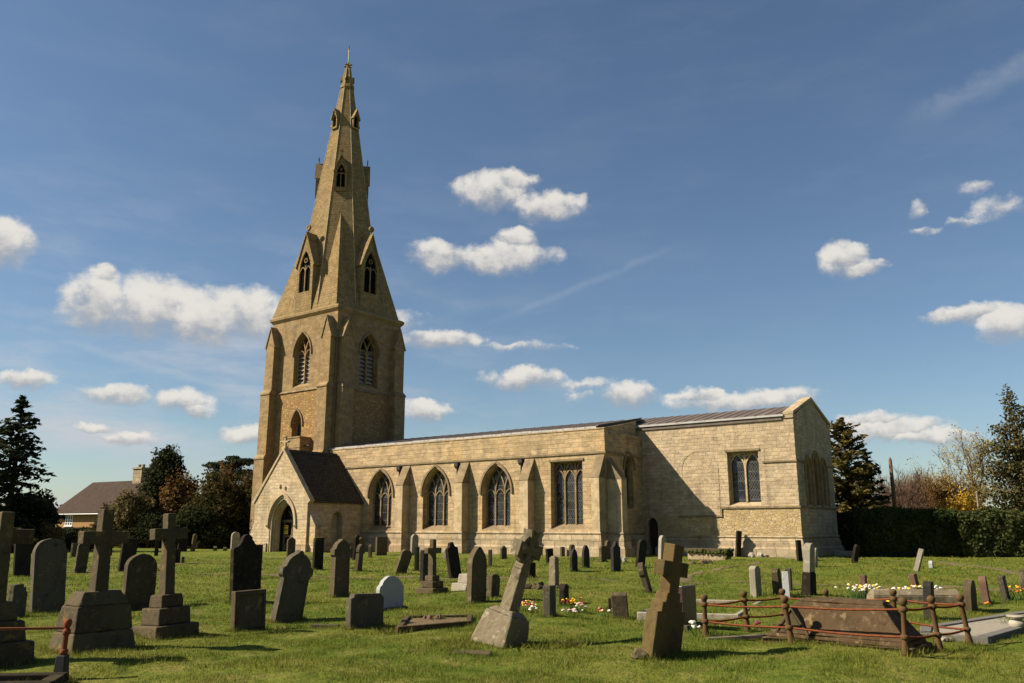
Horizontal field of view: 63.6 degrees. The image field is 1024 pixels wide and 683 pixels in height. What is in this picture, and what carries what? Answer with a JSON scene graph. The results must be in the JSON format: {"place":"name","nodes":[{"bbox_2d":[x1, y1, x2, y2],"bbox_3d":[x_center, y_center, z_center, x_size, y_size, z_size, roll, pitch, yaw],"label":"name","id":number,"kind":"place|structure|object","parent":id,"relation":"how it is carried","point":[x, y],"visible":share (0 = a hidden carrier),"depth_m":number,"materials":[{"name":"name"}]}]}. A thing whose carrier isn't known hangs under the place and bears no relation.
{"place":"outdoors","nodes":[
{"label":"outdoors","id":0,"kind":"place"},
{"bbox_2d":[0,546,1023,682],"bbox_3d":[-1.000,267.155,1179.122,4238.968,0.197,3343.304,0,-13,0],"label":"ground","id":1,"kind":"structure","parent":0,"point":[776,676],"depth_m":11.94,"materials":[{"name":"plant"}]},
{"bbox_2d":[0,512,34,668],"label":"stone cross","id":2,"kind":"object","parent":1,"relation":"on","point":[16,646],"visible":0.95,"depth_m":10.02,"materials":[{"name":"stone"}]},
{"bbox_2d":[8,584,27,616],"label":"headstone","id":3,"kind":"object","parent":1,"relation":"on","point":[17,594],"visible":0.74,"depth_m":15.04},
{"bbox_2d":[12,544,31,576],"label":"headstone","id":4,"kind":"object","parent":1,"relation":"on","point":[22,561],"visible":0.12,"depth_m":26.94,"materials":[{"name":"stone"}]},
{"bbox_2d":[0,394,65,552],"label":"conifer tree","id":5,"kind":"object","parent":1,"relation":"on","point":[12,474],"visible":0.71,"depth_m":56.36,"materials":[{"name":"green plant"}]},
{"bbox_2d":[0,672,68,682],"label":"grave kerb","id":6,"kind":"structure","parent":1,"relation":"on","point":[45,677],"depth_m":8.86,"materials":[{"name":"stone"}]},
{"bbox_2d":[0,618,71,677],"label":"iron railing","id":7,"kind":"object","parent":1,"relation":"on","point":[61,662],"visible":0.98,"depth_m":9.18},
{"bbox_2d":[14,488,58,523],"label":"evergreen tree","id":8,"kind":"object","parent":1,"relation":"on","point":[47,497],"visible":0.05,"depth_m":58.92,"materials":[{"name":"green plant"}]},
{"bbox_2d":[26,518,65,542],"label":"bush","id":9,"kind":"object","parent":1,"relation":"on","point":[50,530],"visible":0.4,"depth_m":56.27,"materials":[{"name":"green plant"}]},
{"bbox_2d":[29,538,67,612],"bbox_3d":[-9.197,4.764,16.392,0.143,1.672,0.632,-13,-15,35],"label":"headstone","id":10,"kind":"object","parent":1,"relation":"on","point":[48,575],"visible":0.95,"depth_m":16.36,"materials":[{"name":"stone"}]},
{"bbox_2d":[64,533,94,549],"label":"bush","id":11,"kind":"object","parent":1,"relation":"on","point":[70,540],"visible":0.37,"depth_m":59.70,"materials":[{"name":"green plant"}]},
{"bbox_2d":[73,544,89,572],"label":"headstone","id":12,"kind":"object","parent":1,"relation":"on","point":[81,557],"visible":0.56,"depth_m":29.87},
{"bbox_2d":[49,509,135,654],"bbox_3d":[-5.651,3.298,11.302,0.716,1.976,0.917,-9,-16,36],"label":"stone cross","id":13,"kind":"object","parent":1,"relation":"on","point":[98,612],"visible":0.94,"depth_m":11.13,"materials":[{"name":"stone"}]},
{"bbox_2d":[55,464,149,531],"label":"cottage","id":14,"kind":"structure","parent":1,"relation":"on","point":[82,507],"depth_m":79.70,"materials":[{"name":"brown brick"}]},
{"bbox_2d":[61,526,143,545],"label":"hedge","id":15,"kind":"object","parent":1,"relation":"on","point":[74,531],"visible":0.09,"depth_m":72.17,"materials":[{"name":"green plant"}]},
{"bbox_2d":[117,538,138,571],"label":"headstone","id":16,"kind":"object","parent":1,"relation":"on","point":[128,550],"visible":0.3,"depth_m":30.54,"materials":[{"name":"stone"}]},
{"bbox_2d":[108,483,159,547],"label":"bush","id":17,"kind":"object","parent":1,"relation":"on","point":[128,507],"visible":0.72,"depth_m":66.88,"materials":[{"name":"green plant"}]},
{"bbox_2d":[122,553,156,610],"bbox_3d":[-7.656,5.057,16.963,0.154,1.366,0.656,-9,-16,36],"label":"headstone","id":18,"kind":"object","parent":1,"relation":"on","point":[139,581],"visible":0.83,"depth_m":16.93,"materials":[{"name":"stone"}]},
{"bbox_2d":[120,510,162,547],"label":"bush","id":19,"kind":"object","parent":1,"relation":"on","point":[140,530],"visible":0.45,"depth_m":65.36,"materials":[{"name":"green plant"}]},
{"bbox_2d":[135,444,189,514],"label":"evergreen tree","id":20,"kind":"object","parent":1,"relation":"on","point":[169,460],"visible":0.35,"depth_m":69.62,"materials":[{"name":"green plant"}]},
{"bbox_2d":[132,513,198,639],"bbox_3d":[-5.386,3.678,12.908,0.708,1.946,0.728,-12,-16,35],"label":"stone cross","id":21,"kind":"object","parent":1,"relation":"on","point":[166,613],"visible":0.91,"depth_m":12.75,"materials":[{"name":"stone"}]},
{"bbox_2d":[157,468,199,547],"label":"bush","id":22,"kind":"object","parent":1,"relation":"on","point":[176,494],"visible":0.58,"depth_m":68.20,"materials":[{"name":"brown plant"}]},
{"bbox_2d":[159,503,233,548],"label":"bush","id":23,"kind":"object","parent":1,"relation":"on","point":[202,523],"visible":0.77,"depth_m":63.73,"materials":[{"name":"green plant"}]},
{"bbox_2d":[181,461,248,547],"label":"bush","id":24,"kind":"object","parent":1,"relation":"on","point":[217,495],"visible":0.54,"depth_m":66.11,"materials":[{"name":"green plant"}]},
{"bbox_2d":[205,461,235,546],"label":"bush","id":25,"kind":"object","parent":1,"relation":"on","point":[230,480],"visible":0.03,"depth_m":70.07,"materials":[{"name":"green plant"}]},
{"bbox_2d":[201,455,252,483],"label":"cedar tree","id":26,"kind":"object","parent":1,"relation":"on","point":[238,462],"visible":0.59,"depth_m":72.71,"materials":[{"name":"green plant"}]},
{"bbox_2d":[227,466,252,547],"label":"bush","id":27,"kind":"object","parent":1,"relation":"on","point":[243,492],"visible":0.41,"depth_m":67.08,"materials":[{"name":"green plant"}]},
{"bbox_2d":[229,534,261,601],"bbox_3d":[-5.692,4.969,17.657,0.126,1.655,0.714,-12,-16,35],"label":"headstone","id":28,"kind":"object","parent":1,"relation":"on","point":[245,564],"visible":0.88,"depth_m":17.64,"materials":[{"name":"stone"}]},
{"bbox_2d":[230,589,265,631],"bbox_3d":[-4.319,4.539,13.550,0.143,0.897,0.612,-11,-16,35],"label":"headstone","id":29,"kind":"object","parent":1,"relation":"on","point":[248,609],"visible":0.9,"depth_m":13.52,"materials":[{"name":"stone"}]},
{"bbox_2d":[286,537,295,556],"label":"headstone","id":30,"kind":"object","parent":1,"relation":"on","point":[291,544],"visible":0.65,"depth_m":46.01,"materials":[{"name":"stone"}]},
{"bbox_2d":[270,550,313,622],"bbox_3d":[-4.025,4.595,15.120,0.154,1.519,0.709,-2,-16,37],"label":"headstone","id":31,"kind":"object","parent":1,"relation":"on","point":[295,571],"visible":0.96,"depth_m":15.06,"materials":[{"name":"stone"}]},
{"bbox_2d":[312,538,323,569],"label":"headstone","id":32,"kind":"object","parent":1,"relation":"on","point":[318,551],"visible":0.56,"depth_m":31.99,"materials":[{"name":"stone"}]},
{"bbox_2d":[329,539,351,596],"bbox_3d":[-4.146,5.582,19.950,0.173,1.584,0.554,-9,-16,36],"label":"headstone","id":33,"kind":"object","parent":1,"relation":"on","point":[340,552],"visible":0.97,"depth_m":19.88,"materials":[{"name":"stone"}]},
{"bbox_2d":[354,544,363,570],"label":"headstone","id":34,"kind":"object","parent":1,"relation":"on","point":[359,557],"visible":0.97,"depth_m":31.20,"materials":[{"name":"stone"}]},
{"bbox_2d":[345,593,383,628],"bbox_3d":[-2.429,4.554,13.634,0.135,0.786,0.748,-9,-16,36],"label":"headstone","id":35,"kind":"object","parent":1,"relation":"on","point":[366,609],"visible":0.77,"depth_m":13.57,"materials":[{"name":"stone"}]},
{"bbox_2d":[375,537,386,555],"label":"headstone","id":36,"kind":"object","parent":1,"relation":"on","point":[381,547],"visible":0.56,"depth_m":49.31,"materials":[{"name":"stone"}]},
{"bbox_2d":[376,576,407,610],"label":"headstone","id":37,"kind":"object","parent":1,"relation":"on","point":[390,589],"visible":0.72,"depth_m":16.37,"materials":[{"name":"stone"}]},
{"bbox_2d":[393,549,411,573],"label":"headstone","id":38,"kind":"object","parent":1,"relation":"on","point":[403,560],"visible":0.73,"depth_m":29.18,"materials":[{"name":"stone"}]},
{"bbox_2d":[410,534,418,554],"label":"headstone","id":39,"kind":"object","parent":1,"relation":"on","point":[414,541],"visible":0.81,"depth_m":49.33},
{"bbox_2d":[420,550,427,581],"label":"headstone","id":40,"kind":"object","parent":1,"relation":"on","point":[423,565],"visible":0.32,"depth_m":25.36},
{"bbox_2d":[416,539,447,593],"bbox_3d":[-2.030,5.798,21.091,0.588,1.457,0.586,-9,-16,36],"label":"stone cross","id":41,"kind":"object","parent":1,"relation":"on","point":[432,582],"visible":0.91,"depth_m":20.97,"materials":[{"name":"stone"}]},
{"bbox_2d":[395,614,472,633],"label":"grave kerb","id":42,"kind":"structure","parent":1,"relation":"on","point":[421,624],"depth_m":13.72,"materials":[{"name":"stone"}]},
{"bbox_2d":[424,636,475,647],"bbox_3d":[-0.810,4.190,11.608,0.888,0.110,0.900,0,-13,0],"label":"weed clump","id":43,"kind":"object","parent":1,"relation":"on","point":[455,640],"visible":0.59,"depth_m":11.46,"materials":[{"name":"green plant"}]},
{"bbox_2d":[445,542,460,578],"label":"headstone","id":44,"kind":"object","parent":1,"relation":"on","point":[452,560],"visible":0.86,"depth_m":26.91,"materials":[{"name":"stone"}]},
{"bbox_2d":[451,573,466,590],"bbox_3d":[-1.150,6.314,21.539,0.656,0.500,0.656,-9,-16,36],"label":"cross base","id":45,"kind":"object","parent":1,"relation":"on","point":[461,583],"visible":0.3,"depth_m":21.38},
{"bbox_2d":[466,546,486,602],"bbox_3d":[-0.768,5.236,18.100,0.155,1.454,0.528,-8,-16,36],"label":"headstone","id":46,"kind":"object","parent":1,"relation":"on","point":[476,575],"visible":0.93,"depth_m":18.04,"materials":[{"name":"stone"}]},
{"bbox_2d":[486,574,499,596],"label":"headstone","id":47,"kind":"object","parent":1,"relation":"on","point":[493,585],"visible":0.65,"depth_m":19.23,"materials":[{"name":"stone"}]},
{"bbox_2d":[470,528,542,647],"bbox_3d":[0.023,3.661,11.938,0.657,1.903,0.678,7,-16,39],"label":"stone cross","id":48,"kind":"object","parent":1,"relation":"on","point":[506,621],"visible":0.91,"depth_m":11.81,"materials":[{"name":"stone"}]},
{"bbox_2d":[249,45,844,558],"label":"parish church","id":49,"kind":"structure","parent":1,"relation":"on","point":[337,457],"depth_m":54.85,"materials":[{"name":"stone"}]},
{"bbox_2d":[289,408,302,435],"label":"tower window","id":50,"kind":"structure","parent":49,"relation":"in","point":[300,419],"depth_m":65.58,"materials":[{"name":"stone"}]},
{"bbox_2d":[292,331,311,387],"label":"belfry window","id":51,"kind":"structure","parent":49,"relation":"in","point":[304,374],"depth_m":66.79,"materials":[{"name":"stone"}]},
{"bbox_2d":[358,332,380,388],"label":"belfry window","id":52,"kind":"structure","parent":49,"relation":"in","point":[365,353],"depth_m":67.12,"materials":[{"name":"stone"}]},
{"bbox_2d":[366,468,393,529],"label":"nave window","id":53,"kind":"structure","parent":49,"relation":"in","point":[384,490],"depth_m":58.32,"materials":[{"name":"stone"}]},
{"bbox_2d":[420,464,449,529],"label":"nave window","id":54,"kind":"structure","parent":49,"relation":"in","point":[438,491],"depth_m":55.29,"materials":[{"name":"stone"}]},
{"bbox_2d":[479,461,512,529],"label":"nave window","id":55,"kind":"structure","parent":49,"relation":"in","point":[499,485],"depth_m":52.30,"materials":[{"name":"stone"}]},
{"bbox_2d":[548,458,583,528],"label":"nave window","id":56,"kind":"structure","parent":49,"relation":"in","point":[568,479],"depth_m":49.19,"materials":[{"name":"glass"}]},
{"bbox_2d":[623,451,635,508],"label":"aisle window","id":57,"kind":"structure","parent":49,"relation":"in","point":[625,464],"depth_m":50.05,"materials":[{"name":"stone"}]},
{"bbox_2d":[646,515,659,554],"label":"priest door","id":58,"kind":"structure","parent":49,"relation":"in","point":[654,524],"depth_m":50.08,"materials":[{"name":"stone"}]},
{"bbox_2d":[724,448,760,505],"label":"chancel window","id":59,"kind":"structure","parent":49,"relation":"in","point":[744,467],"depth_m":47.47,"materials":[{"name":"glass"}]},
{"bbox_2d":[543,585,555,616],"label":"headstone","id":60,"kind":"object","parent":1,"relation":"on","point":[549,600],"visible":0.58,"depth_m":14.65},
{"bbox_2d":[506,639,601,651],"bbox_3d":[0.525,4.216,11.495,1.629,0.110,0.896,0,-13,0],"label":"weed clump","id":61,"kind":"object","parent":1,"relation":"on","point":[542,644],"visible":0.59,"depth_m":11.46,"materials":[{"name":"green plant"}]},
{"bbox_2d":[547,556,568,588],"bbox_3d":[1.144,6.393,22.543,0.600,1.047,0.640,-8,-15,36],"label":"gravestone","id":62,"kind":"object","parent":1,"relation":"on","point":[554,570],"depth_m":22.50,"materials":[{"name":"stone"}]},
{"bbox_2d":[559,584,568,605],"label":"headstone","id":63,"kind":"object","parent":1,"relation":"on","point":[564,591],"visible":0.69,"depth_m":17.65,"materials":[{"name":"stone"}]},
{"bbox_2d":[570,549,577,571],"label":"headstone","id":64,"kind":"object","parent":1,"relation":"on","point":[573,560],"visible":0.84,"depth_m":30.50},
{"bbox_2d":[561,597,588,612],"bbox_3d":[1.230,5.169,16.145,0.501,0.319,0.369,5,-14,-20],"label":"flower bunch","id":65,"kind":"object","parent":1,"relation":"on","point":[571,601],"visible":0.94,"depth_m":16.13,"materials":[{"name":"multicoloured plant"}]},
{"bbox_2d":[582,545,589,567],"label":"headstone","id":66,"kind":"object","parent":1,"relation":"on","point":[585,557],"visible":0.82,"depth_m":31.95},
{"bbox_2d":[611,541,620,571],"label":"headstone","id":67,"kind":"object","parent":1,"relation":"on","point":[615,557],"visible":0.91,"depth_m":30.52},
{"bbox_2d":[611,592,628,618],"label":"headstone","id":68,"kind":"object","parent":1,"relation":"on","point":[619,602],"visible":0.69,"depth_m":15.31,"materials":[{"name":"stone"}]},
{"bbox_2d":[631,647,649,659],"bbox_3d":[1.639,3.967,10.404,0.295,0.209,0.232,0,-13,0],"label":"boulder","id":69,"kind":"object","parent":1,"relation":"on","point":[640,652],"visible":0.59,"depth_m":10.34,"materials":[{"name":"stone"}]},
{"bbox_2d":[635,539,646,566],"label":"headstone","id":70,"kind":"object","parent":1,"relation":"on","point":[641,551],"visible":0.7,"depth_m":34.35,"materials":[{"name":"stone"}]},
{"bbox_2d":[638,562,651,592],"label":"headstone","id":71,"kind":"object","parent":1,"relation":"on","point":[644,577],"visible":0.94,"depth_m":21.66,"materials":[{"name":"stone"}]},
{"bbox_2d":[658,535,665,559],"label":"headstone","id":72,"kind":"object","parent":1,"relation":"on","point":[661,541],"visible":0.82,"depth_m":40.47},
{"bbox_2d":[641,543,688,659],"bbox_3d":[2.020,3.470,10.780,0.179,1.624,0.842,0,-16,38],"label":"stone cross","id":73,"kind":"object","parent":1,"relation":"on","point":[664,625],"visible":0.92,"depth_m":10.68,"materials":[{"name":"stone"}]},
{"bbox_2d":[678,585,702,631],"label":"headstone","id":74,"kind":"object","parent":1,"relation":"on","point":[687,593],"visible":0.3,"depth_m":13.09,"materials":[{"name":"grey stone"}]},
{"bbox_2d":[637,599,761,619],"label":"grave kerb","id":75,"kind":"structure","parent":1,"relation":"on","point":[700,615],"depth_m":15.14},
{"bbox_2d":[684,548,733,560],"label":"chest tomb","id":76,"kind":"object","parent":1,"relation":"on","point":[717,554],"visible":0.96,"depth_m":41.56,"materials":[{"name":"stone"}]},
{"bbox_2d":[706,633,767,639],"bbox_3d":[3.349,4.332,12.094,1.000,0.050,0.100,-2,-13,-4],"label":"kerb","id":77,"kind":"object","parent":1,"relation":"on","point":[750,636],"visible":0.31,"depth_m":12.05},
{"bbox_2d":[735,530,741,556],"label":"headstone","id":78,"kind":"object","parent":1,"relation":"on","point":[738,544],"visible":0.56,"depth_m":46.01,"materials":[{"name":"stone"}]},
{"bbox_2d":[749,566,761,596],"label":"headstone","id":79,"kind":"object","parent":1,"relation":"on","point":[755,581],"visible":0.74,"depth_m":19.52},
{"bbox_2d":[771,568,781,594],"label":"headstone","id":80,"kind":"object","parent":1,"relation":"on","point":[776,579],"visible":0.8,"depth_m":19.78,"materials":[{"name":"stone"}]},
{"bbox_2d":[782,571,789,596],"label":"headstone","id":81,"kind":"object","parent":1,"relation":"on","point":[785,579],"visible":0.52,"depth_m":18.94,"materials":[{"name":"stone"}]},
{"bbox_2d":[801,543,816,595],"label":"headstone","id":82,"kind":"object","parent":1,"relation":"on","point":[808,586],"visible":0.84,"depth_m":19.84,"materials":[{"name":"stone"}]},
{"bbox_2d":[700,588,973,655],"bbox_3d":[4.731,4.121,12.100,3.130,0.984,2.304,-11,-17,41],"label":"iron railing","id":83,"kind":"object","parent":1,"relation":"on","point":[903,609],"visible":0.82,"depth_m":11.62,"materials":[{"name":"metal"}]},
{"bbox_2d":[836,511,855,550],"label":"hedge","id":84,"kind":"object","parent":1,"relation":"on","point":[846,532],"visible":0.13,"depth_m":50.82,"materials":[{"name":"green plant"}]},
{"bbox_2d":[763,597,932,653],"bbox_3d":[4.661,3.995,11.606,2.051,0.750,0.938,-11,-17,40],"label":"coped tomb","id":85,"kind":"object","parent":1,"relation":"on","point":[887,623],"visible":0.62,"depth_m":11.32,"materials":[{"name":"stone"}]},
{"bbox_2d":[834,583,883,598],"bbox_3d":[8.143,5.746,18.884,1.605,0.414,0.870,0,-13,0],"label":"daffodil clump","id":86,"kind":"object","parent":1,"relation":"on","point":[864,589],"visible":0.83,"depth_m":18.87,"materials":[{"name":"white plant"}]},
{"bbox_2d":[829,417,890,518],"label":"conifer tree","id":87,"kind":"object","parent":1,"relation":"on","point":[847,499],"visible":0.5,"depth_m":56.76,"materials":[{"name":"green plant"}]},
{"bbox_2d":[855,448,891,507],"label":"conifer tree","id":88,"kind":"object","parent":1,"relation":"on","point":[863,457],"visible":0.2,"depth_m":58.81,"materials":[{"name":"green plant"}]},
{"bbox_2d":[836,465,925,506],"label":"bare tree","id":89,"kind":"object","parent":1,"relation":"on","point":[889,485],"visible":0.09,"depth_m":69.86,"materials":[{"name":"brown plant"}]},
{"bbox_2d":[888,457,896,507],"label":"utility pole","id":90,"kind":"object","parent":1,"relation":"on","point":[894,503],"visible":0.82,"depth_m":59.11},
{"bbox_2d":[875,465,934,507],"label":"bare tree","id":91,"kind":"object","parent":1,"relation":"on","point":[899,501],"visible":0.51,"depth_m":62.38,"materials":[{"name":"brown plant"}]},
{"bbox_2d":[852,506,962,557],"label":"hedge","id":92,"kind":"object","parent":1,"relation":"on","point":[895,532],"visible":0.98,"depth_m":45.86,"materials":[{"name":"green plant"}]},
{"bbox_2d":[867,589,963,604],"bbox_3d":[8.751,5.618,17.956,2.001,0.467,0.454,0,-13,2],"label":"coped stone","id":93,"kind":"object","parent":1,"relation":"on","point":[943,596],"visible":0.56,"depth_m":17.82,"materials":[{"name":"stone"}]},
{"bbox_2d":[884,466,950,508],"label":"bare tree","id":94,"kind":"object","parent":1,"relation":"on","point":[921,493],"visible":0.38,"depth_m":65.02,"materials":[{"name":"brown plant"}]},
{"bbox_2d":[913,548,923,571],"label":"headstone","id":95,"kind":"object","parent":1,"relation":"on","point":[919,558],"visible":0.75,"depth_m":31.16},
{"bbox_2d":[922,581,933,619],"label":"headstone","id":96,"kind":"object","parent":1,"relation":"on","point":[928,588],"visible":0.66,"depth_m":14.66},
{"bbox_2d":[916,464,987,510],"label":"tree","id":97,"kind":"object","parent":1,"relation":"on","point":[937,493],"visible":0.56,"depth_m":62.90,"materials":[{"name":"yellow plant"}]},
{"bbox_2d":[905,424,999,509],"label":"budding tree","id":98,"kind":"object","parent":1,"relation":"on","point":[969,479],"visible":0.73,"depth_m":62.03,"materials":[{"name":"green plant"}]},
{"bbox_2d":[935,486,984,510],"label":"forsythia bush","id":99,"kind":"object","parent":1,"relation":"on","point":[959,505],"visible":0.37,"depth_m":56.80,"materials":[{"name":"yellow plant"}]},
{"bbox_2d":[963,580,977,611],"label":"headstone","id":100,"kind":"object","parent":1,"relation":"on","point":[969,594],"visible":0.73,"depth_m":16.53,"materials":[{"name":"stone"}]},
{"bbox_2d":[920,611,1023,643],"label":"ledger grave","id":101,"kind":"object","parent":1,"relation":"on","point":[985,629],"visible":0.48,"depth_m":13.08,"materials":[{"name":"stone"}]},
{"bbox_2d":[1006,615,1023,627],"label":"flower urn","id":102,"kind":"object","parent":101,"relation":"on","point":[1016,621],"visible":0.97,"depth_m":13.21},
{"bbox_2d":[978,576,990,604],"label":"headstone","id":103,"kind":"object","parent":1,"relation":"on","point":[983,588],"visible":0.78,"depth_m":17.69,"materials":[{"name":"stone"}]},
{"bbox_2d":[953,507,1023,557],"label":"hedge","id":104,"kind":"object","parent":1,"relation":"on","point":[989,532],"visible":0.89,"depth_m":45.69,"materials":[{"name":"green plant"}]},
{"bbox_2d":[973,383,1023,511],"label":"broadleaf tree","id":105,"kind":"object","parent":1,"relation":"on","point":[1013,473],"visible":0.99,"depth_m":53.45,"materials":[{"name":"green plant"}]},
{"bbox_2d":[997,575,1009,601],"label":"headstone","id":106,"kind":"object","parent":1,"relation":"on","point":[1002,582],"visible":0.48,"depth_m":18.38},
{"bbox_2d":[0,0,1023,507],"label":"sky","id":107,"kind":"structure","parent":0,"point":[581,211],"materials":[{"name":"blue"}]},
{"bbox_2d":[9,570,1020,591],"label":"path","id":108,"kind":"structure","parent":0,"point":[942,586],"depth_m":25.30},
{"bbox_2d":[680,561,776,581],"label":"path","id":109,"kind":"structure","parent":0,"point":[694,573],"depth_m":30.12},
{"bbox_2d":[818,558,1018,574],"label":"path","id":110,"kind":"structure","parent":0,"point":[1009,571],"depth_m":34.07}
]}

